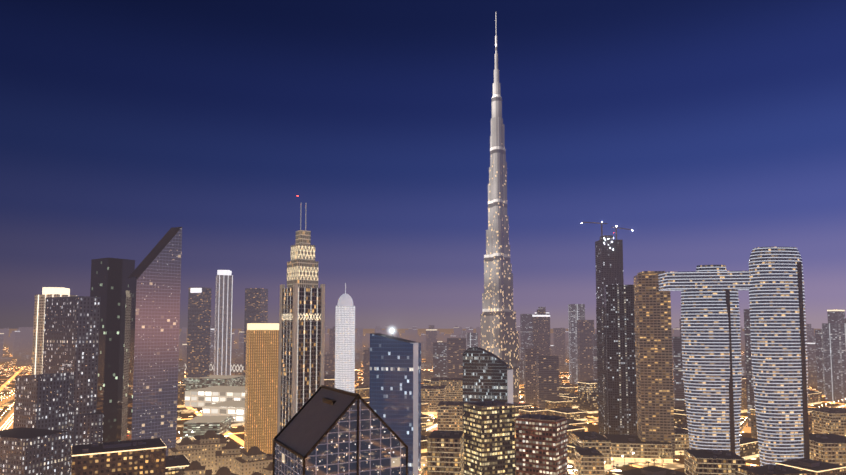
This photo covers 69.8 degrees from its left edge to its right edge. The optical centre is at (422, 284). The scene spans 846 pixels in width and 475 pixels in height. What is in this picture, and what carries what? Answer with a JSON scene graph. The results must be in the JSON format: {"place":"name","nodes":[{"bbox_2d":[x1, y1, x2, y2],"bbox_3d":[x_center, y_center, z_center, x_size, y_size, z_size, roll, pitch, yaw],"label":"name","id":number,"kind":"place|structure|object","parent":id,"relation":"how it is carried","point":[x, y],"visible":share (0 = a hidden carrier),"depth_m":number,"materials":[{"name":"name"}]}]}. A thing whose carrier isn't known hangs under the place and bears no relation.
{"place":"outdoors","nodes":[
{"label":"outdoors","id":0,"kind":"place"},
{"bbox_2d":[42,296,102,474],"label":"building","id":1,"kind":"structure","parent":0,"point":[71,335],"depth_m":596.20,"materials":[{"name":"grey glass"}]},
{"bbox_2d":[121,227,181,455],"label":"slant roof tower","id":2,"kind":"structure","parent":0,"point":[151,355],"depth_m":678.47,"materials":[{"name":"purple glass"}]},
{"bbox_2d":[277,214,324,433],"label":"crown tower","id":3,"kind":"structure","parent":0,"point":[301,339],"depth_m":520.91,"materials":[{"name":"beige stone"}]},
{"bbox_2d":[274,388,405,474],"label":"gabled glass tower","id":4,"kind":"structure","parent":0,"point":[382,449],"depth_m":248.44,"materials":[{"name":"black glass"}]},
{"bbox_2d":[273,385,407,474],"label":"gabled glass tower ribs","id":5,"kind":"object","parent":4,"relation":"attached to","point":[330,402],"visible":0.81,"depth_m":250.37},
{"bbox_2d":[0,389,824,472],"bbox_3d":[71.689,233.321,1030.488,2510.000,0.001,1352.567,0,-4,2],"label":"lit plazas","id":6,"kind":"structure","parent":0,"point":[673,465],"depth_m":717.11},
{"bbox_2d":[0,329,845,474],"bbox_3d":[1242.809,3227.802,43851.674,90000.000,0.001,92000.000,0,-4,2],"label":"ground","id":7,"kind":"structure","parent":0,"point":[235,434],"depth_m":1297.91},
{"bbox_2d":[0,404,13,429],"bbox_3d":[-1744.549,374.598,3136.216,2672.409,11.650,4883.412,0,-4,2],"label":"highway","id":8,"kind":"structure","parent":7,"relation":"on","point":[6,421],"depth_m":1046.26,"materials":[{"name":"asphalt"}]},
{"bbox_2d":[0,390,14,406],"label":"road ramp","id":9,"kind":"structure","parent":8,"relation":"on","point":[4,401],"depth_m":1336.39,"materials":[{"name":"asphalt"}]},
{"bbox_2d":[0,372,69,474],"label":"dark block","id":10,"kind":"structure","parent":7,"relation":"on","point":[35,440],"depth_m":530.84,"materials":[{"name":"grey"}]},
{"bbox_2d":[31,287,76,374],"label":"lit tower","id":11,"kind":"structure","parent":7,"relation":"on","point":[38,332],"depth_m":767.55,"materials":[{"name":"grey"}]},
{"bbox_2d":[90,258,134,442],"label":"skyscraper","id":12,"kind":"structure","parent":7,"relation":"on","point":[109,276],"depth_m":718.15,"materials":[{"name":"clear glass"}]},
{"bbox_2d":[186,287,211,377],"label":"tower","id":13,"kind":"structure","parent":7,"relation":"on","point":[198,335],"depth_m":1518.02,"materials":[{"name":"grey"}]},
{"bbox_2d":[190,288,201,292],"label":"rooftop sign","id":14,"kind":"object","parent":13,"relation":"attached to","point":[195,290],"visible":1,"depth_m":1513.39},
{"bbox_2d":[176,417,243,442],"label":"illuminated road","id":15,"kind":"structure","parent":7,"relation":"on","point":[178,440],"depth_m":937.34,"materials":[{"name":"asphalt"}]},
{"bbox_2d":[182,375,244,437],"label":"mall halls","id":16,"kind":"object","parent":7,"relation":"on","point":[219,400],"visible":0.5,"depth_m":1204.87,"materials":[{"name":"grey"}]},
{"bbox_2d":[185,363,243,375],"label":"truss bridge","id":17,"kind":"structure","parent":7,"relation":"on","point":[236,368],"depth_m":1909.44,"materials":[{"name":"white metal"}]},
{"bbox_2d":[168,430,272,474],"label":"old town blocks","id":18,"kind":"structure","parent":7,"relation":"on","point":[210,452],"depth_m":604.78,"materials":[{"name":"brown"}]},
{"bbox_2d":[213,270,232,374],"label":"slim white tower","id":19,"kind":"structure","parent":7,"relation":"on","point":[223,321],"depth_m":1761.79,"materials":[{"name":"grey"}]},
{"bbox_2d":[243,288,267,375],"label":"tower","id":20,"kind":"structure","parent":7,"relation":"on","point":[256,305],"depth_m":1617.08,"materials":[{"name":"grey"}]},
{"bbox_2d":[244,323,278,453],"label":"high-rise building","id":21,"kind":"structure","parent":7,"relation":"on","point":[261,390],"depth_m":753.86,"materials":[{"name":"gold"}]},
{"bbox_2d":[335,283,354,392],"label":"skyscraper","id":22,"kind":"structure","parent":7,"relation":"on","point":[345,345],"depth_m":922.12,"materials":[{"name":"grey"}]},
{"bbox_2d":[369,333,420,474],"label":"blue glass tower","id":23,"kind":"structure","parent":7,"relation":"on","point":[395,387],"depth_m":594.08,"materials":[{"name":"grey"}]},
{"bbox_2d":[0,307,844,385],"bbox_3d":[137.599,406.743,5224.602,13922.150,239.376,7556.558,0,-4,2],"label":"city blocks","id":24,"kind":"structure","parent":7,"relation":"on","point":[543,339],"depth_m":2523.07,"materials":[{"name":"grey"}]},
{"bbox_2d":[19,304,845,426],"bbox_3d":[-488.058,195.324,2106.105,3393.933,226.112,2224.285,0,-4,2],"label":"high-rise buildings","id":25,"kind":"structure","parent":7,"relation":"on","point":[541,379],"depth_m":1458.64,"materials":[{"name":"grey"}]},
{"bbox_2d":[71,375,845,474],"bbox_3d":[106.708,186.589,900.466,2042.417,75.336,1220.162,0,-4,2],"label":"buildings","id":26,"kind":"structure","parent":7,"relation":"on","point":[140,457],"depth_m":616.87,"materials":[{"name":"stone"}]},
{"bbox_2d":[426,396,523,430],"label":"boulevard","id":27,"kind":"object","parent":7,"relation":"on","point":[432,427],"visible":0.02,"depth_m":978.07,"materials":[{"name":"orange"}]},
{"bbox_2d":[464,402,514,474],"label":"lit office block","id":28,"kind":"structure","parent":7,"relation":"on","point":[489,440],"depth_m":523.00,"materials":[{"name":"grey"}]},
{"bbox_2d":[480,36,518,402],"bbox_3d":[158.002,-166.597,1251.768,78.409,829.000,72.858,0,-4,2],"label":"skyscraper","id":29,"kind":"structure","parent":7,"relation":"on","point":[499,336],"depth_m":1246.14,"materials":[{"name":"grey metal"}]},
{"bbox_2d":[515,415,567,474],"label":"brown office block","id":30,"kind":"structure","parent":7,"relation":"on","point":[541,447],"depth_m":508.10,"materials":[{"name":"grey"}]},
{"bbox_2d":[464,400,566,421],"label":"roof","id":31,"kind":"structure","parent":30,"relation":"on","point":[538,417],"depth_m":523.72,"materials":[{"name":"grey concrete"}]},
{"bbox_2d":[422,403,682,474],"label":"palm trees","id":32,"kind":"object","parent":7,"relation":"on","point":[614,466],"visible":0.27,"depth_m":673.45,"materials":[{"name":"yellow plant"}]},
{"bbox_2d":[596,308,607,435],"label":"dark tower","id":33,"kind":"structure","parent":7,"relation":"on","point":[601,373],"depth_m":887.14,"materials":[{"name":"grey glass"}]},
{"bbox_2d":[581,222,632,307],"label":"skyscraper under construction","id":34,"kind":"structure","parent":7,"relation":"on","point":[609,258],"depth_m":1086.91,"materials":[{"name":"grey"}]},
{"bbox_2d":[604,285,636,434],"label":"dark tower","id":35,"kind":"structure","parent":7,"relation":"on","point":[620,361],"depth_m":851.41,"materials":[{"name":"grey"}]},
{"bbox_2d":[421,378,845,474],"bbox_3d":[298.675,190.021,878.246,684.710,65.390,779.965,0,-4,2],"label":"buildings","id":36,"kind":"structure","parent":7,"relation":"on","point":[594,451],"depth_m":690.99,"materials":[{"name":"grey concrete"}]},
{"bbox_2d":[634,271,674,460],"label":"beige tower","id":37,"kind":"structure","parent":7,"relation":"on","point":[654,367],"depth_m":742.91,"materials":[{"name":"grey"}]},
{"bbox_2d":[573,434,741,474],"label":"road","id":38,"kind":"structure","parent":7,"relation":"on","point":[616,463],"depth_m":706.18,"materials":[{"name":"asphalt"}]},
{"bbox_2d":[463,347,512,430],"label":"curved glass building","id":39,"kind":"structure","parent":0,"point":[487,375],"depth_m":739.46,"materials":[{"name":"grey glass"}]},
{"bbox_2d":[658,247,809,465],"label":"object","id":40,"kind":"structure","parent":0,"point":[771,280],"depth_m":655.53,"materials":[{"name":"grey"}]},
{"bbox_2d":[740,417,750,432],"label":"road","id":41,"kind":"structure","parent":0,"point":[745,428],"depth_m":963.29,"materials":[{"name":"orange asphalt"}]},
{"bbox_2d":[818,403,845,407],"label":"road","id":42,"kind":"structure","parent":0,"point":[841,405],"depth_m":1230.07,"materials":[{"name":"asphalt"}]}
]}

